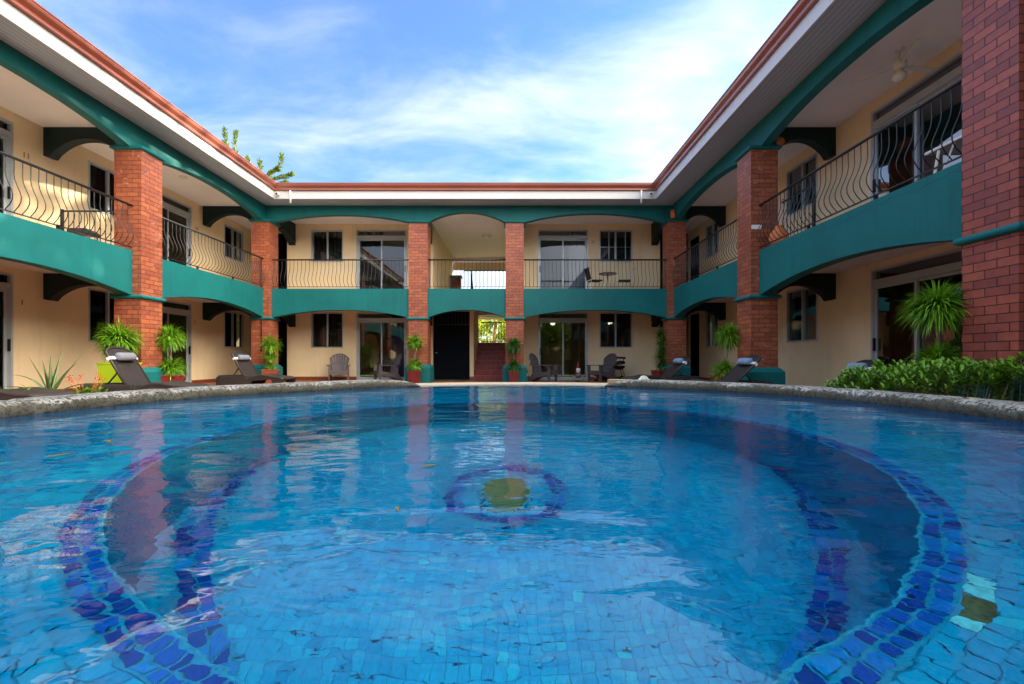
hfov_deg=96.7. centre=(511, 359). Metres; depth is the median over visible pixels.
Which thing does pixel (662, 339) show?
potted bamboo palm
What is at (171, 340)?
potted topiary
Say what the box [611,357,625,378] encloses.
kettle grill
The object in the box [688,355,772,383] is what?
sun lounger
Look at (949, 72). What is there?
sliding door
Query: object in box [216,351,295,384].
sun lounger
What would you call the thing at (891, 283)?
sliding door
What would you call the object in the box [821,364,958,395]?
hedge shrub
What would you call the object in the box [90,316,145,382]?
potted topiary
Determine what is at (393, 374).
slatted armchair
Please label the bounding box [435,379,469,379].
ground
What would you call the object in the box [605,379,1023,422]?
pool coping
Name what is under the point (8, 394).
sun lounger
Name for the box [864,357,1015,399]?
hedge shrub
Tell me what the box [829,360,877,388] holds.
sun lounger
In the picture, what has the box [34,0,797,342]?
sky
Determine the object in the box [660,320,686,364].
corridor door
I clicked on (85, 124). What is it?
hotel wing
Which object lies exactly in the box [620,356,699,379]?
sun lounger
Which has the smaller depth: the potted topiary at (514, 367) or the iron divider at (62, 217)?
the iron divider at (62, 217)
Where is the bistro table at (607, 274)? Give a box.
[599,272,616,288]
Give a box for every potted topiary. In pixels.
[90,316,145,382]
[154,322,189,381]
[257,334,284,383]
[404,333,424,382]
[501,335,526,381]
[708,321,739,380]
[893,277,971,394]
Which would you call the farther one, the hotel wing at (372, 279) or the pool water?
the hotel wing at (372, 279)
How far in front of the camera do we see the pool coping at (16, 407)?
2.59 m
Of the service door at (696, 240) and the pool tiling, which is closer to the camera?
the pool tiling
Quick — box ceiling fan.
[850,38,933,84]
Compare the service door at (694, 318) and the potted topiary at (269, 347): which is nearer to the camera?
the potted topiary at (269, 347)
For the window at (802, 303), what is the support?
in the hotel wing at (792, 111)
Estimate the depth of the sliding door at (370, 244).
17.05 m
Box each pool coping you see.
[0,379,419,418]
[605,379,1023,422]
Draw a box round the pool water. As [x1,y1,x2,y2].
[0,385,1023,683]
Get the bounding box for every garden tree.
[479,320,497,342]
[479,320,504,342]
[496,320,505,342]
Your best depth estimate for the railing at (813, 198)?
9.12 m
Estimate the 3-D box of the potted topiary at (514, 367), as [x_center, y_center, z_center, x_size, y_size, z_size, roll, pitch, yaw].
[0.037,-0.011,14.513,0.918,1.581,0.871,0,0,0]
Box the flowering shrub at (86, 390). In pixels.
[64,372,107,393]
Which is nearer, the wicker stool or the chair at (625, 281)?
the wicker stool
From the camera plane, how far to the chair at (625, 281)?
15.82 m
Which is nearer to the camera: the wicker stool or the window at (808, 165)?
the wicker stool
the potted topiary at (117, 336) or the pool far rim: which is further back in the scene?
the potted topiary at (117, 336)
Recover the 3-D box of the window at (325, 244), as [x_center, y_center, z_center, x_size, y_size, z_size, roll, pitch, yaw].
[-6.905,-4.225,17.044,1.210,1.190,0.112,0,0,0]
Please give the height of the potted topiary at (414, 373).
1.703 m
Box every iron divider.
[60,209,113,243]
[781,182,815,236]
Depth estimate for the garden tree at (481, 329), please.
27.05 m
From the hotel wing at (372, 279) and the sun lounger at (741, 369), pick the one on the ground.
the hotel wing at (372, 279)
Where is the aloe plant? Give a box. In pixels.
[4,353,100,393]
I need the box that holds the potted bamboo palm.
[651,328,670,375]
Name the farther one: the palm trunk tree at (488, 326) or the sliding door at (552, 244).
the palm trunk tree at (488, 326)
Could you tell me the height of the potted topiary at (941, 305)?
1.808 m
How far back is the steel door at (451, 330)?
17.05 m
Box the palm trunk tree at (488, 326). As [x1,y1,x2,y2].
[480,320,505,342]
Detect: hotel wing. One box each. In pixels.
[0,0,286,390]
[266,182,671,382]
[649,0,1023,401]
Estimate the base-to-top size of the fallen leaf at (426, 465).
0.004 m
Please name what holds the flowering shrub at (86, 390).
on the patio
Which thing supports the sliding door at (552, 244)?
in the hotel wing at (372, 279)
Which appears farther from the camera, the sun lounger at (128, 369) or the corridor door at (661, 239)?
the corridor door at (661, 239)
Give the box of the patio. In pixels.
[201,380,606,385]
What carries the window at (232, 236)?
in the hotel wing at (85, 124)
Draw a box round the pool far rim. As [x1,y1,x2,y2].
[415,382,606,386]
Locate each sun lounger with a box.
[0,387,76,399]
[77,347,210,392]
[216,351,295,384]
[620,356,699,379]
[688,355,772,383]
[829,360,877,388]
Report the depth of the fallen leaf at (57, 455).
1.12 m
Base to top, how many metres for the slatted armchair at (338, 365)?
0.989 m
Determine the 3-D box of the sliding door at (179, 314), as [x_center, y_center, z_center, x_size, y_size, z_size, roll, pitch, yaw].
[-10.245,-0.495,13.535,0.150,2.510,1.870,0,0,0]
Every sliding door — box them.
[0,117,12,215]
[0,271,12,388]
[162,194,191,266]
[162,300,191,382]
[356,230,406,288]
[356,312,406,379]
[538,230,587,288]
[538,312,587,379]
[871,51,961,200]
[871,247,961,389]
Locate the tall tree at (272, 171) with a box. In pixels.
[221,125,295,181]
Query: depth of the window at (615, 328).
17.05 m
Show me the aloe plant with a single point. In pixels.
(50, 383)
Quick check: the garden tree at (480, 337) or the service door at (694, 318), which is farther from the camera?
the garden tree at (480, 337)
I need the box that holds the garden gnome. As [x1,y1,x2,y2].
[574,361,582,380]
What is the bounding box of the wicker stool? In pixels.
[67,228,100,239]
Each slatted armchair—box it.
[326,353,350,380]
[372,353,402,380]
[527,353,558,381]
[586,353,617,381]
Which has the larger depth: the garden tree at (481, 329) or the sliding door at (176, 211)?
the garden tree at (481, 329)
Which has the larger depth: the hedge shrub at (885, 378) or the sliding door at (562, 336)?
the sliding door at (562, 336)
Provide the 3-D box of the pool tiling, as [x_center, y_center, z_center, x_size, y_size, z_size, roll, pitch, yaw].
[-0.055,0.710,1.907,4.120,0.957,4.674,0,0,0]
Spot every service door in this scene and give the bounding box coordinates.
[691,236,698,279]
[691,313,698,375]
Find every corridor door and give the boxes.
[278,233,286,288]
[278,317,286,375]
[660,233,686,288]
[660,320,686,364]
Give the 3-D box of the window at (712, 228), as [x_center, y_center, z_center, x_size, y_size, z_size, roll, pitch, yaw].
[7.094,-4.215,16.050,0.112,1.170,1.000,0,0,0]
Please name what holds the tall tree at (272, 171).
on the ground
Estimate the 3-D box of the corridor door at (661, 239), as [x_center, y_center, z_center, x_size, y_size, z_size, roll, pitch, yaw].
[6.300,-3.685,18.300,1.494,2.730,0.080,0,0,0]
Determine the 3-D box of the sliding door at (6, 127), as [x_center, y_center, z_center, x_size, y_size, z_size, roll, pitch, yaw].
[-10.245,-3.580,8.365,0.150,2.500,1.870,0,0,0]
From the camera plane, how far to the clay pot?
9.31 m
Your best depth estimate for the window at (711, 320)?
16.20 m
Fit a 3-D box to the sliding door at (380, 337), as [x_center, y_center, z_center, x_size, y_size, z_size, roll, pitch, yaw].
[-4.875,-0.495,17.045,1.870,2.510,0.150,0,0,0]
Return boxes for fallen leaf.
[45,453,71,457]
[420,464,438,467]
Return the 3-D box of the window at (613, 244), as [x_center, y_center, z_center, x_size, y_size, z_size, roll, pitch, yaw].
[3.880,-4.225,17.044,1.240,1.190,0.112,0,0,0]
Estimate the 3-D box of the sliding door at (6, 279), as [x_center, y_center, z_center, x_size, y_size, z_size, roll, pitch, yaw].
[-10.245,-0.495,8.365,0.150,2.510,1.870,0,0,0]
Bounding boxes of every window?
[88,160,113,216]
[88,287,113,341]
[224,224,242,262]
[224,311,242,347]
[311,230,342,261]
[311,312,342,347]
[599,230,632,261]
[599,312,632,347]
[706,221,717,258]
[706,311,717,347]
[786,152,817,216]
[786,287,817,342]
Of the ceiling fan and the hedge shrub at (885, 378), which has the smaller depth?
the hedge shrub at (885, 378)
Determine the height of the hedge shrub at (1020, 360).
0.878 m
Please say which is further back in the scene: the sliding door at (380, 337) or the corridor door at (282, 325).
the corridor door at (282, 325)
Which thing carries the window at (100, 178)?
in the hotel wing at (85, 124)
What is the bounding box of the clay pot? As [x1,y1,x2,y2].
[768,225,788,244]
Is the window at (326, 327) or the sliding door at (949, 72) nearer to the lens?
the sliding door at (949, 72)
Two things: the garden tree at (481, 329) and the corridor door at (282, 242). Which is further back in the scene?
the garden tree at (481, 329)
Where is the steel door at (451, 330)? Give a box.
[433,312,469,378]
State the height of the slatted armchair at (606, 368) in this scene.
0.989 m
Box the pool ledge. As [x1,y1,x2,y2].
[607,379,1007,400]
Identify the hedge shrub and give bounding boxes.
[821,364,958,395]
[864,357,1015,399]
[932,356,1023,401]
[1008,351,1023,374]
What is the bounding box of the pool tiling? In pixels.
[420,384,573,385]
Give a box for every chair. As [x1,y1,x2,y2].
[584,267,604,288]
[616,267,634,288]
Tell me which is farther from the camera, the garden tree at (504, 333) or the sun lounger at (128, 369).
the garden tree at (504, 333)
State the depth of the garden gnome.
15.99 m
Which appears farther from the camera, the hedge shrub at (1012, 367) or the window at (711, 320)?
the window at (711, 320)
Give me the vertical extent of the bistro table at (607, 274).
0.690 m
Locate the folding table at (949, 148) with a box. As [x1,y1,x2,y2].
[925,135,961,173]
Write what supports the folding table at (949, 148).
on the hotel wing at (792, 111)
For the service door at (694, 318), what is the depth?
17.61 m
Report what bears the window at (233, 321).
in the hotel wing at (85, 124)
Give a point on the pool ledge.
(611, 380)
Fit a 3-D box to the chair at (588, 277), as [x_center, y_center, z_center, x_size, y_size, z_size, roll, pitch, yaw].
[2.889,-2.753,15.993,0.602,0.868,0.452,0,0,-12]
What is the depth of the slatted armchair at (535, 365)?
15.66 m
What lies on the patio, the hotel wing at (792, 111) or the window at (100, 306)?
the hotel wing at (792, 111)
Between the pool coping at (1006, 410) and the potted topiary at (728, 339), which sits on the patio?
the potted topiary at (728, 339)
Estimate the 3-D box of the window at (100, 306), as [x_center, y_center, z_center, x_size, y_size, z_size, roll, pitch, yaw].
[-10.244,-1.075,11.535,0.112,1.310,1.170,0,0,0]
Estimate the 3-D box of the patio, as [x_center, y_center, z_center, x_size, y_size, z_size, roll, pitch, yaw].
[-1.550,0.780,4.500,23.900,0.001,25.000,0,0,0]

